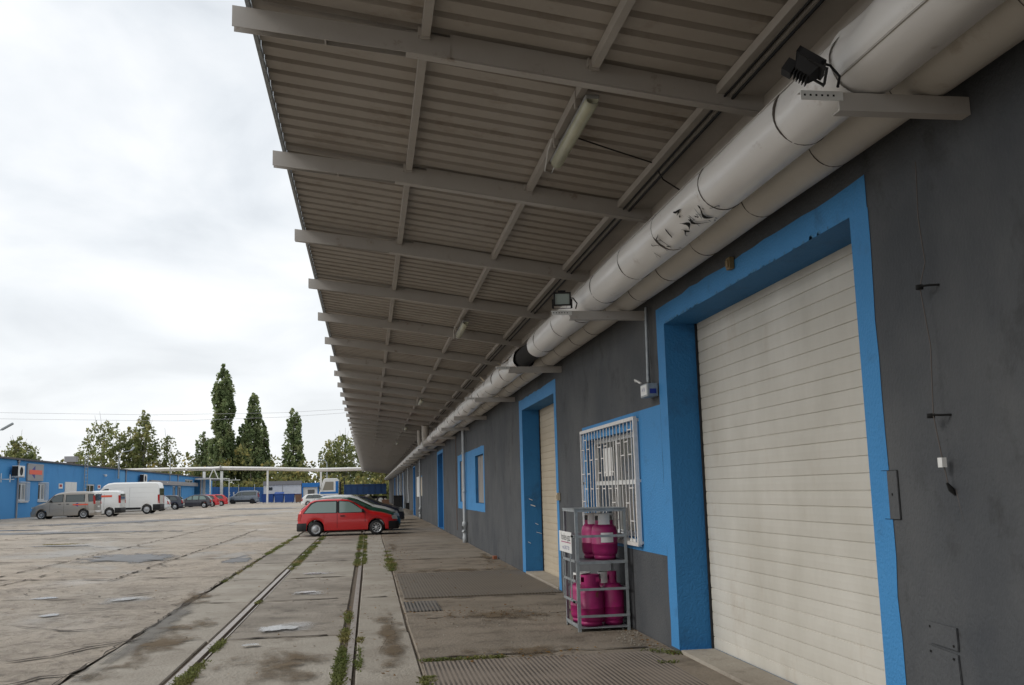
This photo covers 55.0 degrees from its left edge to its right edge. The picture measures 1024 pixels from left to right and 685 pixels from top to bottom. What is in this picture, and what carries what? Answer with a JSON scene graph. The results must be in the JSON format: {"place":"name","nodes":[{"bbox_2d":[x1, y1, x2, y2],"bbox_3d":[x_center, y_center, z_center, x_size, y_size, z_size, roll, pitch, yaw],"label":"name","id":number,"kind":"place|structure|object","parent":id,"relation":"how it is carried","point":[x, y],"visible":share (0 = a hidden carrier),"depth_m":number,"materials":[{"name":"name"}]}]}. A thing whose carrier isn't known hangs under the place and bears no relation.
{"place":"outdoors","nodes":[
{"label":"outdoors","id":0,"kind":"place"},
{"bbox_2d":[0,502,305,684],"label":"yard surface","id":1,"kind":"object","parent":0,"point":[183,582],"visible":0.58,"depth_m":20.80,"materials":[{"name":"concrete"}]},
{"bbox_2d":[30,491,101,518],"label":"parked van","id":2,"kind":"object","parent":1,"relation":"on","point":[83,504],"visible":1,"depth_m":65.68,"materials":[{"name":"beige paint"}]},
{"bbox_2d":[7,638,140,661],"bbox_3d":[-4.570,3.272,10.499,0.166,0.019,1.831,-6,-9,26],"label":"ground crack","id":3,"kind":"object","parent":1,"relation":"in","point":[70,651],"visible":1,"depth_m":10.39,"materials":[{"name":"brown"}]},
{"bbox_2d":[0,530,180,534],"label":"asphalt patch","id":4,"kind":"object","parent":1,"relation":"on","point":[64,532],"visible":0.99,"depth_m":42.21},
{"bbox_2d":[67,490,125,516],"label":"parked van","id":5,"kind":"object","parent":1,"relation":"on","point":[115,500],"visible":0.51,"depth_m":70.53,"materials":[{"name":"white paint"}]},
{"bbox_2d":[28,517,214,526],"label":"asphalt patch","id":6,"kind":"object","parent":1,"relation":"on","point":[86,523],"visible":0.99,"depth_m":57.72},
{"bbox_2d":[82,553,176,562],"bbox_3d":[-9.841,5.589,25.561,2.999,0.053,4.986,0,-9,-8],"label":"asphalt patch","id":7,"kind":"object","parent":1,"relation":"on","point":[138,558],"visible":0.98,"depth_m":25.44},
{"bbox_2d":[100,482,163,513],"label":"parked van","id":8,"kind":"object","parent":1,"relation":"on","point":[146,497],"visible":0.52,"depth_m":78.67,"materials":[{"name":"white paint"}]},
{"bbox_2d":[52,556,263,684],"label":"ground crack","id":9,"kind":"object","parent":1,"relation":"on","point":[83,666],"visible":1,"depth_m":11.70,"materials":[{"name":"brown"}]},
{"bbox_2d":[164,495,184,509],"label":"parked car","id":10,"kind":"object","parent":1,"relation":"on","point":[178,501],"visible":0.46,"depth_m":97.80,"materials":[{"name":"black paint"}]},
{"bbox_2d":[175,495,212,507],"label":"parked car","id":11,"kind":"object","parent":1,"relation":"on","point":[204,501],"visible":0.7,"depth_m":107.86,"materials":[{"name":"grey paint"}]},
{"bbox_2d":[195,478,229,503],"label":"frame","id":12,"kind":"object","parent":1,"relation":"on","point":[214,479],"visible":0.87,"depth_m":139.70,"materials":[{"name":"grey"}]},
{"bbox_2d":[214,494,227,505],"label":"parked car","id":13,"kind":"object","parent":1,"relation":"on","point":[223,499],"visible":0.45,"depth_m":122.43,"materials":[{"name":"red paint"}]},
{"bbox_2d":[222,555,251,562],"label":"puddle","id":14,"kind":"object","parent":1,"relation":"on","point":[239,559],"visible":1,"depth_m":24.38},
{"bbox_2d":[229,490,259,503],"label":"parked van","id":15,"kind":"object","parent":1,"relation":"on","point":[252,496],"visible":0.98,"depth_m":144.29,"materials":[{"name":"grey paint"}]},
{"bbox_2d":[130,465,361,503],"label":"overhead pipeline","id":16,"kind":"object","parent":1,"relation":"on","point":[268,469],"visible":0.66,"depth_m":145.79,"materials":[{"name":"white paint"}]},
{"bbox_2d":[261,494,273,502],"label":"waste skip","id":17,"kind":"object","parent":1,"relation":"on","point":[270,497],"visible":0.92,"depth_m":150.42,"materials":[{"name":"blue paint"}]},
{"bbox_2d":[274,492,283,501],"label":"waste skip","id":18,"kind":"object","parent":1,"relation":"on","point":[278,496],"visible":0.98,"depth_m":150.66,"materials":[{"name":"blue paint"}]},
{"bbox_2d":[284,494,294,502],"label":"waste skip","id":19,"kind":"object","parent":1,"relation":"on","point":[289,497],"visible":1,"depth_m":150.86,"materials":[{"name":"blue paint"}]},
{"bbox_2d":[301,494,323,504],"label":"parked car","id":20,"kind":"object","parent":1,"relation":"on","point":[309,497],"visible":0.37,"depth_m":116.52,"materials":[{"name":"white paint"}]},
{"bbox_2d":[0,0,364,483],"label":"sky","id":21,"kind":"structure","parent":0,"point":[148,221],"materials":[{"name":"white"}]},
{"bbox_2d":[42,413,336,420],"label":"power line","id":22,"kind":"object","parent":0,"point":[180,420],"visible":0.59,"depth_m":59.71,"materials":[{"name":"grey"}]},
{"bbox_2d":[49,409,340,414],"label":"power line","id":23,"kind":"object","parent":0,"point":[176,414],"visible":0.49,"depth_m":57.77,"materials":[{"name":"grey"}]},
{"bbox_2d":[58,494,421,684],"bbox_3d":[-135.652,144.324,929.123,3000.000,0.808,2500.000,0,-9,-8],"label":"ground","id":24,"kind":"structure","parent":0,"point":[351,601],"depth_m":12.73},
{"bbox_2d":[0,434,41,459],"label":"maple tree","id":25,"kind":"object","parent":24,"relation":"on","point":[20,452],"visible":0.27,"depth_m":187.04,"materials":[{"name":"green plant"}]},
{"bbox_2d":[73,416,131,468],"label":"birch tree","id":26,"kind":"object","parent":24,"relation":"on","point":[101,460],"visible":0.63,"depth_m":188.54,"materials":[{"name":"green plant"}]},
{"bbox_2d":[0,456,211,518],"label":"office building","id":27,"kind":"structure","parent":24,"relation":"on","point":[68,476],"depth_m":79.54,"materials":[{"name":"blue paint"}]},
{"bbox_2d":[9,466,24,477],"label":"air conditioner","id":28,"kind":"object","parent":27,"relation":"attached to","point":[18,471],"visible":1,"depth_m":67.83,"materials":[{"name":"white paint"}]},
{"bbox_2d":[15,460,19,517],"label":"downpipe","id":29,"kind":"object","parent":27,"relation":"attached to","point":[17,492],"visible":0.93,"depth_m":68.98,"materials":[{"name":"grey"}]},
{"bbox_2d":[18,483,27,502],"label":"window","id":30,"kind":"structure","parent":27,"relation":"in","point":[21,485],"depth_m":70.31,"materials":[{"name":"white paint"}]},
{"bbox_2d":[26,463,43,480],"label":"wall sign","id":31,"kind":"object","parent":27,"relation":"attached to","point":[35,472],"visible":1,"depth_m":72.52,"materials":[{"name":"grey"}]},
{"bbox_2d":[37,483,46,501],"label":"window","id":32,"kind":"structure","parent":27,"relation":"in","point":[40,491],"depth_m":74.48,"materials":[{"name":"white paint"}]},
{"bbox_2d":[64,482,76,491],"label":"double door","id":33,"kind":"structure","parent":27,"relation":"in","point":[69,486],"depth_m":81.46,"materials":[{"name":"white paint"}]},
{"bbox_2d":[64,456,77,463],"bbox_3d":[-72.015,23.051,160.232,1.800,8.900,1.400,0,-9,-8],"label":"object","id":34,"kind":"structure","parent":27,"relation":"on","point":[71,459],"depth_m":160.18,"materials":[{"name":"paint"}]},
{"bbox_2d":[113,426,148,468],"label":"birch tree","id":35,"kind":"object","parent":24,"relation":"on","point":[123,459],"visible":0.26,"depth_m":192.48,"materials":[{"name":"green plant"}]},
{"bbox_2d":[125,410,159,468],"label":"birch tree","id":36,"kind":"object","parent":24,"relation":"on","point":[140,458],"visible":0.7,"depth_m":190.32,"materials":[{"name":"green plant"}]},
{"bbox_2d":[151,433,181,474],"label":"birch tree","id":37,"kind":"object","parent":24,"relation":"on","point":[166,459],"visible":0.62,"depth_m":191.73,"materials":[{"name":"green plant"}]},
{"bbox_2d":[188,431,212,476],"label":"ash tree","id":38,"kind":"object","parent":24,"relation":"on","point":[203,449],"visible":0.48,"depth_m":195.29,"materials":[{"name":"green plant"}]},
{"bbox_2d":[55,443,388,498],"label":"woodland","id":39,"kind":"object","parent":24,"relation":"on","point":[288,476],"depth_m":183.89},
{"bbox_2d":[206,363,237,486],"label":"poplar tree","id":40,"kind":"object","parent":24,"relation":"on","point":[222,444],"visible":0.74,"depth_m":192.73,"materials":[{"name":"green plant"}]},
{"bbox_2d":[212,484,263,501],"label":"blue fence","id":41,"kind":"object","parent":24,"relation":"on","point":[230,491],"visible":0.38,"depth_m":165.17,"materials":[{"name":"metal"}]},
{"bbox_2d":[232,423,245,486],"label":"poplar tree","id":42,"kind":"object","parent":24,"relation":"on","point":[238,476],"visible":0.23,"depth_m":195.40,"materials":[{"name":"green plant"}]},
{"bbox_2d":[240,392,268,486],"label":"poplar tree","id":43,"kind":"object","parent":24,"relation":"on","point":[252,429],"visible":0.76,"depth_m":193.25,"materials":[{"name":"green plant"}]},
{"bbox_2d":[261,422,271,476],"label":"poplar tree","id":44,"kind":"object","parent":24,"relation":"on","point":[266,442],"visible":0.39,"depth_m":195.91,"materials":[{"name":"green plant"}]},
{"bbox_2d":[263,481,301,502],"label":"site cabin","id":45,"kind":"object","parent":24,"relation":"on","point":[290,487],"visible":0.66,"depth_m":154.79,"materials":[{"name":"grey"}]},
{"bbox_2d":[279,408,305,476],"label":"poplar tree","id":46,"kind":"object","parent":24,"relation":"on","point":[293,434],"visible":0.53,"depth_m":194.29,"materials":[{"name":"green plant"}]},
{"bbox_2d":[302,483,319,501],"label":"booth","id":47,"kind":"object","parent":24,"relation":"on","point":[309,488],"visible":0.54,"depth_m":155.42,"materials":[{"name":"white paint"}]},
{"bbox_2d":[3,545,658,673],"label":"gravel","id":48,"kind":"structure","parent":24,"relation":"on","point":[632,639],"depth_m":11.14,"materials":[{"name":"gravel"}]},
{"bbox_2d":[318,438,345,480],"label":"birch tree","id":49,"kind":"object","parent":24,"relation":"on","point":[331,457],"visible":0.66,"depth_m":191.19,"materials":[{"name":"green plant"}]},
{"bbox_2d":[326,428,360,481],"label":"birch tree","id":50,"kind":"object","parent":24,"relation":"on","point":[347,451],"visible":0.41,"depth_m":194.97,"materials":[{"name":"green plant"}]},
{"bbox_2d":[318,478,386,501],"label":"dump truck","id":51,"kind":"object","parent":24,"relation":"on","point":[329,486],"visible":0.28,"depth_m":123.82,"materials":[{"name":"white paint"}]},
{"bbox_2d":[43,535,682,684],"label":"weeds","id":52,"kind":"object","parent":24,"relation":"on","point":[337,676],"visible":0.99,"depth_m":9.84,"materials":[{"name":"green plant"}]},
{"bbox_2d":[370,473,387,498],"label":"maple tree","id":53,"kind":"object","parent":24,"relation":"on","point":[382,476],"visible":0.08,"depth_m":185.87,"materials":[{"name":"green plant"}]},
{"bbox_2d":[389,40,1023,684],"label":"warehouse","id":54,"kind":"structure","parent":24,"relation":"on","point":[783,422],"depth_m":7.21,"materials":[{"name":"paint"}]},
{"bbox_2d":[419,459,421,518],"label":"downpipe","id":55,"kind":"object","parent":54,"relation":"attached to","point":[420,515],"visible":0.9,"depth_m":56.19,"materials":[{"name":"grey plastic"}]},
{"bbox_2d":[441,427,468,430],"bbox_3d":[-1.699,2.594,29.440,0.838,0.093,0.076,0,-9,-8],"label":"pipe bracket","id":56,"kind":"object","parent":54,"relation":"attached to","point":[456,429],"visible":1,"depth_m":29.41,"materials":[{"name":"metal"}]},
{"bbox_2d":[461,431,466,542],"bbox_3d":[-1.490,4.434,30.270,0.192,3.440,0.154,5,-11,-37],"label":"downpipe","id":57,"kind":"object","parent":54,"relation":"attached to","point":[464,522],"visible":0.88,"depth_m":30.23,"materials":[{"name":"grey plastic"}]},
{"bbox_2d":[454,416,486,419],"bbox_3d":[-1.071,1.931,25.136,0.838,0.093,0.076,0,-9,-8],"label":"pipe bracket","id":58,"kind":"object","parent":54,"relation":"attached to","point":[470,417],"visible":1,"depth_m":25.10,"materials":[{"name":"metal"}]},
{"bbox_2d":[465,397,514,401],"bbox_3d":[-0.455,1.177,20.227,1.038,0.095,0.084,0,-9,-8],"label":"pipe bracket","id":59,"kind":"object","parent":54,"relation":"attached to","point":[494,399],"visible":1,"depth_m":20.20,"materials":[{"name":"metal"}]},
{"bbox_2d":[496,366,561,372],"bbox_3d":[0.259,0.423,15.335,1.038,0.095,0.084,0,-9,-8],"label":"pipe bracket","id":60,"kind":"object","parent":54,"relation":"attached to","point":[540,369],"visible":1,"depth_m":15.31,"materials":[{"name":"metal"}]},
{"bbox_2d":[232,0,872,473],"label":"canopy","id":61,"kind":"object","parent":54,"relation":"attached to","point":[434,202],"visible":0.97,"depth_m":9.22,"materials":[{"name":"metal"}]},
{"bbox_2d":[453,317,468,339],"bbox_3d":[-0.949,-0.293,18.013,0.161,0.250,1.624,0,-9,-8],"label":"strip lamp","id":62,"kind":"object","parent":61,"relation":"hanging from","point":[460,330],"visible":0.99,"depth_m":17.70,"materials":[{"name":"grey"}]},
{"bbox_2d":[544,90,598,173],"bbox_3d":[0.472,-1.792,8.280,0.161,0.250,1.624,0,-9,-8],"label":"strip lamp","id":63,"kind":"object","parent":61,"relation":"hanging from","point":[586,106],"visible":0.98,"depth_m":8.02,"materials":[{"name":"grey"}]},
{"bbox_2d":[578,138,679,189],"bbox_3d":[1.060,-1.628,8.953,1.333,0.336,0.091,4,-10,-34],"label":"lamp cable","id":64,"kind":"object","parent":61,"relation":"attached to","point":[627,155],"visible":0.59,"depth_m":8.95,"materials":[{"name":"black rubber"}]},
{"bbox_2d":[551,311,644,320],"bbox_3d":[0.937,-0.292,10.689,1.038,0.095,0.084,0,-9,-8],"label":"pipe bracket","id":65,"kind":"object","parent":54,"relation":"attached to","point":[606,315],"visible":0.93,"depth_m":10.67,"materials":[{"name":"metal"}]},
{"bbox_2d":[552,290,577,308],"bbox_3d":[0.567,-0.464,10.559,0.280,0.210,0.126,-1,-9,0],"label":"floodlight","id":66,"kind":"object","parent":65,"relation":"attached to","point":[562,298],"visible":1,"depth_m":10.52,"materials":[{"name":"black metal"}]},
{"bbox_2d":[402,0,1023,469],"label":"heating pipe","id":67,"kind":"object","parent":65,"relation":"on","point":[988,38],"visible":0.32,"depth_m":6.09,"materials":[{"name":"grey"}]},
{"bbox_2d":[580,416,643,546],"bbox_3d":[1.200,1.750,12.309,0.068,1.435,2.865,0,-9,-8],"label":"window grille","id":68,"kind":"object","parent":54,"relation":"attached to","point":[639,542],"depth_m":11.74,"materials":[{"name":"metal"}]},
{"bbox_2d":[594,432,636,541],"bbox_3d":[1.290,1.809,12.381,0.190,1.265,2.540,0,-9,-8],"label":"window","id":69,"kind":"structure","parent":54,"relation":"in","point":[625,435],"depth_m":12.42,"materials":[{"name":"white paint"}]},
{"bbox_2d":[634,307,649,383],"bbox_3d":[1.388,0.058,10.592,0.119,0.841,0.329,4,-10,-32],"label":"conduit","id":70,"kind":"object","parent":54,"relation":"attached to","point":[647,347],"visible":0.91,"depth_m":10.46,"materials":[{"name":"metal"}]},
{"bbox_2d":[640,383,657,397],"bbox_3d":[1.447,0.508,10.363,0.124,0.140,0.265,0,-9,-8],"label":"junction box","id":71,"kind":"object","parent":54,"relation":"attached to","point":[649,390],"visible":1,"depth_m":10.25,"materials":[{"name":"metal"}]},
{"bbox_2d":[725,257,733,270],"bbox_3d":[1.801,-0.654,8.146,0.056,0.100,0.085,0,-9,-8],"label":"alarm box","id":72,"kind":"object","parent":54,"relation":"attached to","point":[729,263],"visible":1,"depth_m":8.11,"materials":[{"name":"brown plastic"}]},
{"bbox_2d":[797,90,970,119],"bbox_3d":[1.852,-1.184,4.908,0.898,0.095,0.084,0,-9,-8],"label":"pipe bracket","id":73,"kind":"object","parent":54,"relation":"attached to","point":[902,106],"visible":1,"depth_m":4.89,"materials":[{"name":"metal"}]},
{"bbox_2d":[384,0,1005,479],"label":"heating pipe","id":74,"kind":"object","parent":73,"relation":"on","point":[880,46],"visible":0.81,"depth_m":5.86,"materials":[{"name":"grey"}]},
{"bbox_2d":[781,45,840,87],"bbox_3d":[1.454,-1.333,4.770,0.286,0.163,0.220,-4,-9,13],"label":"floodlight","id":75,"kind":"object","parent":73,"relation":"attached to","point":[806,66],"visible":1,"depth_m":4.73,"materials":[{"name":"black metal"}]},
{"bbox_2d":[880,470,901,519],"bbox_3d":[2.192,0.882,5.692,0.010,0.282,0.182,0,-9,-8],"label":"wall hatch","id":76,"kind":"object","parent":54,"relation":"attached to","point":[890,495],"depth_m":5.68,"materials":[{"name":"blue paint"}]},
{"bbox_2d":[915,162,955,495],"bbox_3d":[2.222,-0.100,5.215,0.061,1.807,0.120,5,-11,-37],"label":"wall wire","id":77,"kind":"object","parent":54,"relation":"attached to","point":[942,461],"depth_m":5.18,"materials":[{"name":"black rubber cable sheath"},{"name":"black plastic"},{"name":"white plastic"}]},
{"bbox_2d":[927,620,962,684],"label":"cover plate","id":78,"kind":"object","parent":54,"relation":"attached to","point":[944,667],"visible":1,"depth_m":5.16,"materials":[{"name":"black"}]},
{"bbox_2d":[61,530,421,684],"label":"track paving","id":79,"kind":"structure","parent":0,"point":[158,666],"depth_m":12.00,"materials":[{"name":"concrete"}]},
{"bbox_2d":[82,605,189,678],"bbox_3d":[-4.341,3.531,12.174,0.638,0.026,10.183,0,-9,-11],"label":"asphalt patch","id":80,"kind":"object","parent":79,"relation":"on","point":[163,625],"visible":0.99,"depth_m":11.94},
{"bbox_2d":[85,621,214,677],"bbox_3d":[-3.840,3.336,10.923,0.833,0.014,6.551,0,-9,-8],"label":"dirt patch","id":81,"kind":"object","parent":79,"relation":"on","point":[163,642],"visible":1,"depth_m":10.95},
{"bbox_2d":[165,531,329,684],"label":"railway rail","id":82,"kind":"object","parent":79,"relation":"on","point":[201,655],"visible":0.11,"depth_m":12.32,"materials":[{"name":"metal"}]},
{"bbox_2d":[241,653,324,679],"bbox_3d":[-2.346,3.067,9.345,1.345,0.001,3.536,0,-9,-8],"label":"dirt patch","id":83,"kind":"object","parent":79,"relation":"on","point":[287,663],"visible":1,"depth_m":9.36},
{"bbox_2d":[297,498,398,536],"bbox_3d":[-6.296,6.692,37.816,3.820,1.388,1.876,0,-9,-9],"label":"parked car","id":84,"kind":"object","parent":79,"relation":"on","point":[340,514],"visible":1,"depth_m":37.06,"materials":[{"name":"red paint"}]},
{"bbox_2d":[26,534,675,675],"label":"fallen leaves","id":85,"kind":"object","parent":79,"relation":"on","point":[450,613],"visible":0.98,"depth_m":12.74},
{"bbox_2d":[343,530,364,684],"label":"railway rail","id":86,"kind":"object","parent":79,"relation":"on","point":[351,645],"visible":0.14,"depth_m":11.78,"materials":[{"name":"metal"}]},
{"bbox_2d":[309,497,400,524],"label":"parked car","id":87,"kind":"object","parent":79,"relation":"on","point":[366,505],"visible":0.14,"depth_m":40.70,"materials":[{"name":"green paint"}]},
{"bbox_2d":[321,495,397,512],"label":"parked car","id":88,"kind":"object","parent":79,"relation":"on","point":[368,502],"visible":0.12,"depth_m":44.85,"materials":[{"name":"silver metal"}]},
{"bbox_2d":[358,496,403,518],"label":"parked car","id":89,"kind":"object","parent":79,"relation":"on","point":[401,513],"visible":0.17,"depth_m":49.23,"materials":[{"name":"black paint"}]},
{"bbox_2d":[378,617,402,665],"bbox_3d":[-1.389,3.308,11.136,0.492,0.008,6.876,0,-9,-8],"label":"dirt patch","id":90,"kind":"object","parent":79,"relation":"on","point":[391,649],"visible":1,"depth_m":10.78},
{"bbox_2d":[381,514,741,684],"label":"walkway","id":91,"kind":"structure","parent":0,"point":[428,637],"depth_m":12.04,"materials":[{"name":"concrete"}]},
{"bbox_2d":[393,495,402,507],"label":"waste bin","id":92,"kind":"object","parent":91,"relation":"on","point":[398,500],"visible":0.77,"depth_m":79.50,"materials":[{"name":"black"}]},
{"bbox_2d":[403,600,441,612],"bbox_3d":[-1.276,3.743,13.907,0.480,0.040,1.200,0,-9,-8],"label":"drain grate","id":93,"kind":"object","parent":91,"relation":"on","point":[421,606],"visible":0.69,"depth_m":13.79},
{"bbox_2d":[396,569,561,599],"bbox_3d":[-0.755,4.221,17.257,2.420,0.040,4.550,0,-9,-8],"label":"ribbed plate","id":94,"kind":"object","parent":91,"relation":"on","point":[464,583],"visible":0.89,"depth_m":16.67,"materials":[{"name":"metal"}]},
{"bbox_2d":[468,609,546,618],"bbox_3d":[-0.112,3.512,12.704,2.364,0.004,1.647,0,-9,-8],"label":"dirt patch","id":95,"kind":"object","parent":91,"relation":"on","point":[495,614],"visible":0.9,"depth_m":12.71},
{"bbox_2d":[467,646,550,653],"bbox_3d":[0.191,3.083,9.889,2.174,0.001,0.832,0,-9,-8],"label":"dirt patch","id":96,"kind":"object","parent":91,"relation":"on","point":[532,649],"visible":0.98,"depth_m":9.83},
{"bbox_2d":[432,646,647,657],"bbox_3d":[0.254,3.069,9.760,2.241,0.001,0.121,0,-9,-9],"label":"ground crack","id":97,"kind":"object","parent":91,"relation":"on","point":[544,651],"visible":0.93,"depth_m":9.71,"materials":[{"name":"brown"}]},
{"bbox_2d":[423,651,709,684],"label":"ribbed plate","id":98,"kind":"object","parent":91,"relation":"on","point":[635,668],"visible":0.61,"depth_m":8.67,"materials":[{"name":"metal"}]},
{"bbox_2d":[562,506,630,631],"bbox_3d":[0.961,2.631,11.524,0.656,1.372,0.725,0,-9,-8],"label":"cylinder rack","id":99,"kind":"object","parent":91,"relation":"on","point":[579,561],"visible":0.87,"depth_m":11.23,"materials":[{"name":"metal"}]},
{"bbox_2d":[559,530,571,553],"bbox_3d":[0.632,2.361,11.648,0.006,0.240,0.720,0,-9,-8],"label":"rack sign","id":100,"kind":"object","parent":99,"relation":"attached to","point":[565,540],"visible":1,"depth_m":11.63,"materials":[{"name":"white paint"}]},
{"bbox_2d":[570,571,590,622],"bbox_3d":[0.835,3.007,11.619,0.296,0.570,0.296,0,-9,-8],"label":"gas cylinder","id":101,"kind":"object","parent":99,"relation":"on","point":[574,611],"visible":0.31,"depth_m":11.53,"materials":[{"name":"metal"}]},
{"bbox_2d":[581,512,600,558],"bbox_3d":[0.977,2.303,11.738,0.296,0.530,0.296,0,-9,-8],"label":"gas cylinder","id":102,"kind":"object","parent":99,"relation":"on","point":[589,524],"visible":0.52,"depth_m":11.65,"materials":[{"name":"metal"}]},
{"bbox_2d":[580,574,603,626],"bbox_3d":[0.903,2.955,11.290,0.306,0.570,0.306,0,-9,-8],"label":"gas cylinder","id":103,"kind":"object","parent":99,"relation":"on","point":[592,602],"visible":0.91,"depth_m":11.17,"materials":[{"name":"metal"}]},
{"bbox_2d":[597,571,606,621],"bbox_3d":[1.123,3.004,11.652,0.286,0.570,0.286,0,-9,-8],"label":"gas cylinder","id":104,"kind":"object","parent":99,"relation":"on","point":[602,577],"visible":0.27,"depth_m":11.60,"materials":[{"name":"metal"}]},
{"bbox_2d":[591,513,617,559],"bbox_3d":[1.077,2.259,11.463,0.306,0.530,0.306,0,-9,-8],"label":"gas cylinder","id":105,"kind":"object","parent":99,"relation":"on","point":[604,548],"visible":0.99,"depth_m":11.35,"materials":[{"name":"metal"}]},
{"bbox_2d":[602,571,623,624],"bbox_3d":[1.164,2.948,11.370,0.262,0.595,0.262,0,-9,-8],"label":"gas cylinder","id":106,"kind":"object","parent":99,"relation":"on","point":[613,601],"visible":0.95,"depth_m":11.26,"materials":[{"name":"metal"}]},
{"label":"damp patch","id":107,"kind":"structure","parent":0,"visible":0},
{"bbox_2d":[260,625,297,630],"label":"puddle","id":108,"kind":"object","parent":107,"relation":"on","point":[276,627],"visible":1,"depth_m":11.89,"materials":[{"name":"liquid"}]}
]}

